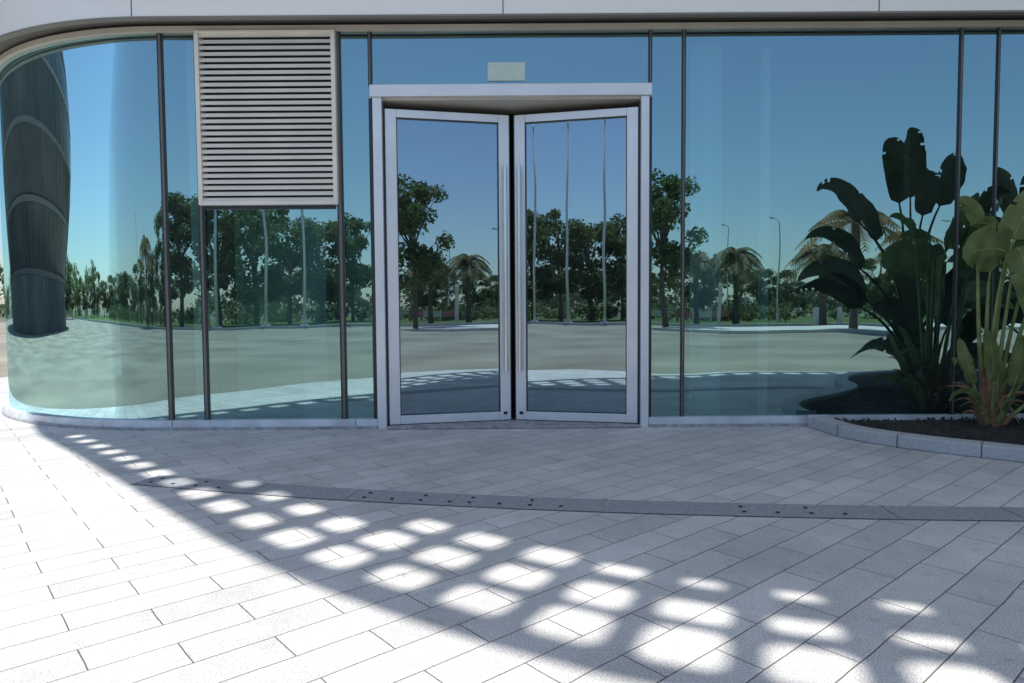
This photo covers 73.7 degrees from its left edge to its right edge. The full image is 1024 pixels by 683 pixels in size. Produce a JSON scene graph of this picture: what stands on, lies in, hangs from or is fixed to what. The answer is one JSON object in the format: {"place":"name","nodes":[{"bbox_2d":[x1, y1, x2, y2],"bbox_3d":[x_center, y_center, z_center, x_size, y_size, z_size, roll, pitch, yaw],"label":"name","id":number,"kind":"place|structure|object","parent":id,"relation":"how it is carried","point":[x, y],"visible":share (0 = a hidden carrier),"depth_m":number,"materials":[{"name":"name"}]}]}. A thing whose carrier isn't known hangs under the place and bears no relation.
{"place":"outdoors","nodes":[
{"label":"outdoors","id":0,"kind":"place"},
{"bbox_2d":[0,208,4,303],"label":"sky","id":1,"kind":"structure","parent":0,"point":[2,301],"materials":[{"name":"white"}]},
{"bbox_2d":[0,311,5,321],"bbox_3d":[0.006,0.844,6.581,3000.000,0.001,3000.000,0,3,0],"label":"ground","id":2,"kind":"structure","parent":0,"point":[2,319],"depth_m":100.08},
{"bbox_2d":[0,261,4,316],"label":"distant tree belt","id":3,"kind":"object","parent":2,"relation":"on","point":[2,307],"depth_m":112.53,"materials":[{"name":"green plant"}]},
{"bbox_2d":[0,322,7,377],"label":"road","id":4,"kind":"structure","parent":0,"point":[3,360],"depth_m":19.19,"materials":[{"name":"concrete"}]},
{"bbox_2d":[198,29,329,37],"bbox_3d":[-2.298,-2.875,6.379,1.224,0.025,0.125,0,3,0],"label":"louver frame","id":5,"kind":"object","parent":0,"point":[255,31],"visible":0.66,"depth_m":6.32,"materials":[{"name":"grey metal"}]},
{"bbox_2d":[203,37,332,197],"bbox_3d":[-2.292,-2.090,6.487,1.305,1.603,0.001,0,3,0],"label":"louver backing","id":6,"kind":"object","parent":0,"point":[266,93],"visible":0.2,"depth_m":6.48,"materials":[{"name":"black metal"}]},
{"bbox_2d":[203,200,333,205],"bbox_3d":[-2.287,-1.304,6.459,1.224,0.035,0.125,0,3,0],"label":"louver frame","id":7,"kind":"object","parent":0,"point":[260,203],"visible":0.78,"depth_m":6.40,"materials":[{"name":"silver metal"}]},
{"bbox_2d":[205,205,336,210],"bbox_3d":[-2.286,-1.270,6.488,1.235,0.033,0.070,0,3,0],"label":"louver underbar","id":8,"kind":"object","parent":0,"point":[299,207],"visible":1,"depth_m":6.45,"materials":[{"name":"grey metal"}]},
{"bbox_2d":[0,377,1023,682],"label":"pavement","id":9,"kind":"structure","parent":0,"point":[110,571],"depth_m":3.08,"materials":[{"name":"stone"}]},
{"bbox_2d":[1,407,377,430],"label":"plinth","id":10,"kind":"structure","parent":9,"relation":"on","point":[186,428],"depth_m":6.51,"materials":[{"name":"stone"}]},
{"bbox_2d":[3,398,377,427],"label":"sill","id":11,"kind":"structure","parent":10,"relation":"on","point":[231,422],"depth_m":6.53,"materials":[{"name":"metal"}]},
{"bbox_2d":[0,34,168,419],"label":"curved glass","id":12,"kind":"object","parent":11,"relation":"on","point":[81,222],"visible":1,"depth_m":6.61,"materials":[{"name":"glass"}]},
{"bbox_2d":[156,33,177,419],"bbox_3d":[-3.288,-1.065,6.507,0.054,3.640,0.072,0,3,0],"label":"mullion","id":13,"kind":"object","parent":11,"relation":"on","point":[168,222],"visible":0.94,"depth_m":6.49,"materials":[{"name":"grey metal"}]},
{"bbox_2d":[157,33,171,419],"bbox_3d":[-3.288,-1.063,6.469,0.022,3.640,0.004,0,3,0],"label":"mullion cap","id":14,"kind":"object","parent":13,"relation":"attached to","point":[164,219],"visible":1,"depth_m":6.46,"materials":[{"name":"grey metal"}]},
{"bbox_2d":[193,36,212,419],"bbox_3d":[-2.942,-1.067,6.507,0.054,3.640,0.072,0,3,0],"label":"mullion","id":15,"kind":"object","parent":11,"relation":"on","point":[207,312],"visible":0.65,"depth_m":6.53,"materials":[{"name":"grey metal"}]},
{"bbox_2d":[193,30,207,205],"bbox_3d":[-2.925,-2.083,6.419,0.040,1.603,0.125,0,3,0],"label":"louver frame","id":16,"kind":"object","parent":15,"relation":"attached to","point":[199,118],"visible":0.65,"depth_m":6.37,"materials":[{"name":"silver metal"}]},
{"bbox_2d":[200,206,207,419],"bbox_3d":[-2.942,-1.065,6.469,0.022,3.640,0.004,0,3,0],"label":"mullion cap","id":17,"kind":"object","parent":15,"relation":"attached to","point":[203,305],"visible":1,"depth_m":6.51,"materials":[{"name":"grey metal"}]},
{"bbox_2d":[198,33,332,200],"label":"louver blades","id":18,"kind":"object","parent":15,"relation":"attached to","point":[246,187],"visible":0.88,"depth_m":6.38,"materials":[{"name":"grey metal"}]},
{"bbox_2d":[337,32,348,418],"bbox_3d":[-1.623,-1.076,6.507,0.060,3.640,0.072,0,3,0],"label":"mullion","id":19,"kind":"object","parent":11,"relation":"on","point":[343,223],"visible":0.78,"depth_m":6.49,"materials":[{"name":"grey metal"}]},
{"bbox_2d":[330,29,338,205],"bbox_3d":[-1.660,-2.091,6.419,0.040,1.603,0.125,0,3,0],"label":"louver frame","id":20,"kind":"object","parent":19,"relation":"attached to","point":[334,117],"visible":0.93,"depth_m":6.36,"materials":[{"name":"silver metal"}]},
{"bbox_2d":[336,32,345,418],"bbox_3d":[-1.623,-1.074,6.469,0.024,3.640,0.004,0,3,0],"label":"mullion cap","id":21,"kind":"object","parent":19,"relation":"attached to","point":[340,230],"visible":1,"depth_m":6.47,"materials":[{"name":"grey metal"}]},
{"bbox_2d":[372,98,387,428],"bbox_3d":[-1.253,-0.725,6.526,0.085,3.118,0.150,0,3,0],"label":"jamb","id":22,"kind":"object","parent":9,"relation":"on","point":[378,174],"visible":0.82,"depth_m":6.45,"materials":[{"name":"silver metal"}]},
{"bbox_2d":[368,98,377,418],"bbox_3d":[-1.317,-0.725,6.516,0.041,3.119,0.070,0,3,0],"label":"jamb gasket","id":23,"kind":"object","parent":22,"relation":"attached to","point":[373,256],"visible":0.66,"depth_m":6.48,"materials":[{"name":"black rubber"}]},
{"bbox_2d":[382,102,389,425],"bbox_3d":[-1.201,-0.712,6.527,0.016,3.090,0.050,0,3,0],"label":"jamb","id":24,"kind":"object","parent":22,"relation":"attached to","point":[383,103],"visible":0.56,"depth_m":6.50,"materials":[{"name":"silver metal"}]},
{"bbox_2d":[385,109,511,424],"bbox_3d":[-0.596,-0.705,6.614,1.205,3.000,0.129,-1,3,-12],"label":"door leaf","id":25,"kind":"object","parent":24,"relation":"attached to","point":[502,123],"visible":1,"depth_m":6.63,"materials":[{"name":"silver metal"}]},
{"bbox_2d":[369,83,651,98],"bbox_3d":[-0.011,-2.345,6.382,2.630,0.110,0.075,0,3,0],"label":"door header","id":26,"kind":"object","parent":22,"relation":"on","point":[523,90],"depth_m":6.34,"materials":[{"name":"silver metal"}]},
{"bbox_2d":[382,97,640,113],"bbox_3d":[-0.011,-2.349,6.670,2.490,0.120,0.499,0,3,0],"label":"door header soffit","id":27,"kind":"structure","parent":22,"relation":"on","point":[539,105],"depth_m":6.58,"materials":[{"name":"grey metal"}]},
{"bbox_2d":[367,32,372,86],"bbox_3d":[-1.333,-2.646,6.428,0.036,0.501,0.072,0,3,0],"label":"mullion","id":28,"kind":"object","parent":27,"relation":"on","point":[371,51],"visible":0.66,"depth_m":6.40,"materials":[{"name":"grey metal"}]},
{"bbox_2d":[368,32,370,84],"bbox_3d":[-1.333,-2.644,6.389,0.014,0.501,0.004,0,3,0],"label":"mullion cap","id":29,"kind":"object","parent":28,"relation":"attached to","point":[369,58],"visible":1,"depth_m":6.39,"materials":[{"name":"grey metal"}]},
{"bbox_2d":[647,30,651,82],"bbox_3d":[1.296,-2.664,6.428,0.036,0.501,0.072,0,3,0],"label":"mullion","id":30,"kind":"object","parent":27,"relation":"on","point":[648,56],"visible":0.65,"depth_m":6.40,"materials":[{"name":"grey metal"}]},
{"label":"glass pane","id":31,"kind":"object","parent":27,"relation":"attached to","visible":0},
{"bbox_2d":[488,62,524,80],"bbox_3d":[-0.053,-2.531,6.402,0.350,0.170,0.008,0,3,0],"label":"exit sticker","id":32,"kind":"object","parent":31,"relation":"attached to","point":[506,71],"visible":1,"depth_m":6.40,"materials":[{"name":"grey plastic"}]},
{"bbox_2d":[386,417,640,428],"bbox_3d":[0.016,0.802,6.754,2.420,0.018,0.550,0,3,0],"label":"threshold","id":33,"kind":"object","parent":9,"relation":"on","point":[513,422],"visible":0.51,"depth_m":6.56,"materials":[{"name":"stone"}]},
{"bbox_2d":[131,475,1023,520],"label":"drain channel","id":34,"kind":"object","parent":9,"relation":"on","point":[774,510],"visible":1,"depth_m":3.96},
{"bbox_2d":[640,96,648,426],"bbox_3d":[1.257,-0.743,6.526,0.075,3.118,0.150,0,3,0],"label":"jamb","id":35,"kind":"object","parent":9,"relation":"on","point":[644,250],"visible":0.86,"depth_m":6.45,"materials":[{"name":"silver metal"}]},
{"bbox_2d":[637,100,639,424],"bbox_3d":[1.211,-0.729,6.527,0.016,3.090,0.050,0,3,0],"label":"jamb","id":36,"kind":"object","parent":35,"relation":"attached to","point":[638,422],"visible":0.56,"depth_m":6.50,"materials":[{"name":"silver metal"}]},
{"bbox_2d":[513,107,637,422],"bbox_3d":[0.606,-0.714,6.614,1.205,3.000,0.129,0,3,12],"label":"door leaf","id":37,"kind":"object","parent":36,"relation":"attached to","point":[630,414],"visible":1,"depth_m":6.63,"materials":[{"name":"silver metal"}]},
{"bbox_2d":[648,96,651,416],"bbox_3d":[1.311,-0.790,6.514,0.031,3.026,0.070,0,3,0],"label":"jamb gasket","id":38,"kind":"object","parent":35,"relation":"attached to","point":[650,218],"visible":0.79,"depth_m":6.47,"materials":[{"name":"black rubber"}]},
{"bbox_2d":[648,423,807,426],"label":"plinth","id":39,"kind":"structure","parent":9,"relation":"on","point":[734,425],"depth_m":6.50,"materials":[{"name":"stone"}]},
{"bbox_2d":[648,413,1023,423],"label":"sill","id":40,"kind":"structure","parent":39,"relation":"on","point":[704,419],"depth_m":6.52,"materials":[{"name":"metal"}]},
{"bbox_2d":[678,30,685,415],"bbox_3d":[1.622,-1.099,6.507,0.038,3.640,0.072,0,3,0],"label":"mullion","id":41,"kind":"object","parent":40,"relation":"on","point":[680,222],"visible":0.8,"depth_m":6.49,"materials":[{"name":"grey metal"}]},
{"bbox_2d":[681,29,684,416],"bbox_3d":[1.622,-1.097,6.469,0.015,3.640,0.004,0,3,0],"label":"mullion cap","id":42,"kind":"object","parent":41,"relation":"attached to","point":[683,216],"visible":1,"depth_m":6.46,"materials":[{"name":"grey metal"}]},
{"bbox_2d":[946,28,963,414],"bbox_3d":[4.222,-1.117,6.507,0.036,3.640,0.072,0,3,0],"label":"mullion","id":43,"kind":"object","parent":40,"relation":"on","point":[954,212],"visible":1,"depth_m":6.49,"materials":[{"name":"grey metal"}]},
{"bbox_2d":[952,27,963,414],"bbox_3d":[4.222,-1.115,6.469,0.014,3.640,0.004,0,3,0],"label":"mullion cap","id":44,"kind":"object","parent":43,"relation":"attached to","point":[957,215],"visible":1,"depth_m":6.46,"materials":[{"name":"grey metal"}]},
{"bbox_2d":[979,28,996,61],"bbox_3d":[4.398,-1.114,6.484,0.328,3.640,0.001,0,3,0],"label":"glass pane","id":45,"kind":"object","parent":40,"relation":"on","point":[989,35],"visible":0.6,"depth_m":6.40,"materials":[{"name":"blue glass"}]},
{"bbox_2d":[985,27,1001,330],"bbox_3d":[4.572,-1.120,6.507,0.032,3.640,0.072,0,3,0],"label":"mullion","id":46,"kind":"object","parent":40,"relation":"on","point":[993,124],"visible":0.45,"depth_m":6.46,"materials":[{"name":"grey metal"}]},
{"bbox_2d":[991,27,1000,326],"bbox_3d":[4.572,-1.118,6.469,0.013,3.640,0.004,0,3,0],"label":"mullion cap","id":47,"kind":"object","parent":46,"relation":"attached to","point":[996,161],"visible":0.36,"depth_m":6.43,"materials":[{"name":"grey metal"}]},
{"bbox_2d":[1000,28,1023,136],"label":"glass pane","id":48,"kind":"object","parent":40,"relation":"on","point":[1012,59],"visible":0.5,"depth_m":6.41,"materials":[{"name":"glass"}]},
{"bbox_2d":[808,415,1023,462],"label":"planter","id":49,"kind":"object","parent":9,"relation":"on","point":[969,437],"visible":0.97,"depth_m":5.67,"materials":[{"name":"stone"}]},
{"bbox_2d":[946,190,1023,426],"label":"bird of paradise plant","id":50,"kind":"object","parent":49,"relation":"in","point":[986,248],"visible":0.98,"depth_m":5.99,"materials":[{"name":"green plant"}]},
{"bbox_2d":[166,30,1023,162],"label":"ceiling","id":51,"kind":"structure","parent":0,"point":[855,95],"depth_m":8.23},
{"bbox_2d":[0,20,1023,66],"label":"head trim","id":52,"kind":"structure","parent":51,"relation":"attached to","point":[595,28],"depth_m":6.35,"materials":[{"name":"brown metal"}]},
{"bbox_2d":[0,10,1023,41],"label":"fascia lip","id":53,"kind":"object","parent":52,"relation":"attached to","point":[9,35],"visible":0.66,"depth_m":6.15,"materials":[{"name":"grey metal"}]},
{"bbox_2d":[0,15,1023,54],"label":"soffit","id":54,"kind":"structure","parent":51,"relation":"on","point":[8,44],"depth_m":6.38,"materials":[{"name":"grey metal"}]},
{"bbox_2d":[0,0,1023,34],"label":"fascia band","id":55,"kind":"object","parent":54,"relation":"on","point":[15,15],"visible":0.42,"depth_m":6.14,"materials":[{"name":"grey metal"}]},
{"bbox_2d":[689,43,721,414],"bbox_3d":[1.952,-1.107,6.879,0.318,3.700,0.075,0,3,3],"label":"curtain","id":56,"kind":"object","parent":51,"relation":"hanging from","point":[705,220],"visible":1,"depth_m":6.88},
{"bbox_2d":[757,44,770,412],"bbox_3d":[2.546,-1.114,6.931,0.127,3.700,0.040,-1,3,-20],"label":"curtain","id":57,"kind":"object","parent":51,"relation":"hanging from","point":[764,203],"visible":1,"depth_m":6.94,"materials":[{"name":"white fabric"}]},
{"bbox_2d":[177,365,1023,418],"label":"floor","id":58,"kind":"structure","parent":0,"point":[891,389],"depth_m":9.12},
{"bbox_2d":[186,41,218,418],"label":"interior column","id":59,"kind":"structure","parent":58,"relation":"on","point":[194,225],"depth_m":6.82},
{"bbox_2d":[167,72,238,408],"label":"interior drum wall","id":60,"kind":"structure","parent":58,"relation":"on","point":[226,311],"depth_m":7.67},
{"bbox_2d":[234,60,373,416],"bbox_3d":[-2.172,-1.051,7.125,1.430,3.679,0.040,0,3,0],"label":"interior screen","id":61,"kind":"object","parent":58,"relation":"on","point":[269,307],"visible":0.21,"depth_m":7.13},
{"bbox_2d":[300,210,334,417],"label":"interior column","id":62,"kind":"structure","parent":58,"relation":"on","point":[317,308],"depth_m":6.83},
{"bbox_2d":[398,158,1023,368],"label":"interior back wall","id":63,"kind":"structure","parent":58,"relation":"on","point":[859,261],"depth_m":12.47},
{"bbox_2d":[650,30,650,82],"bbox_3d":[1.296,-2.662,6.389,0.014,0.501,0.004,0,3,0],"label":"mullion cap","id":64,"kind":"object","parent":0,"point":[650,56],"visible":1,"depth_m":6.39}
]}

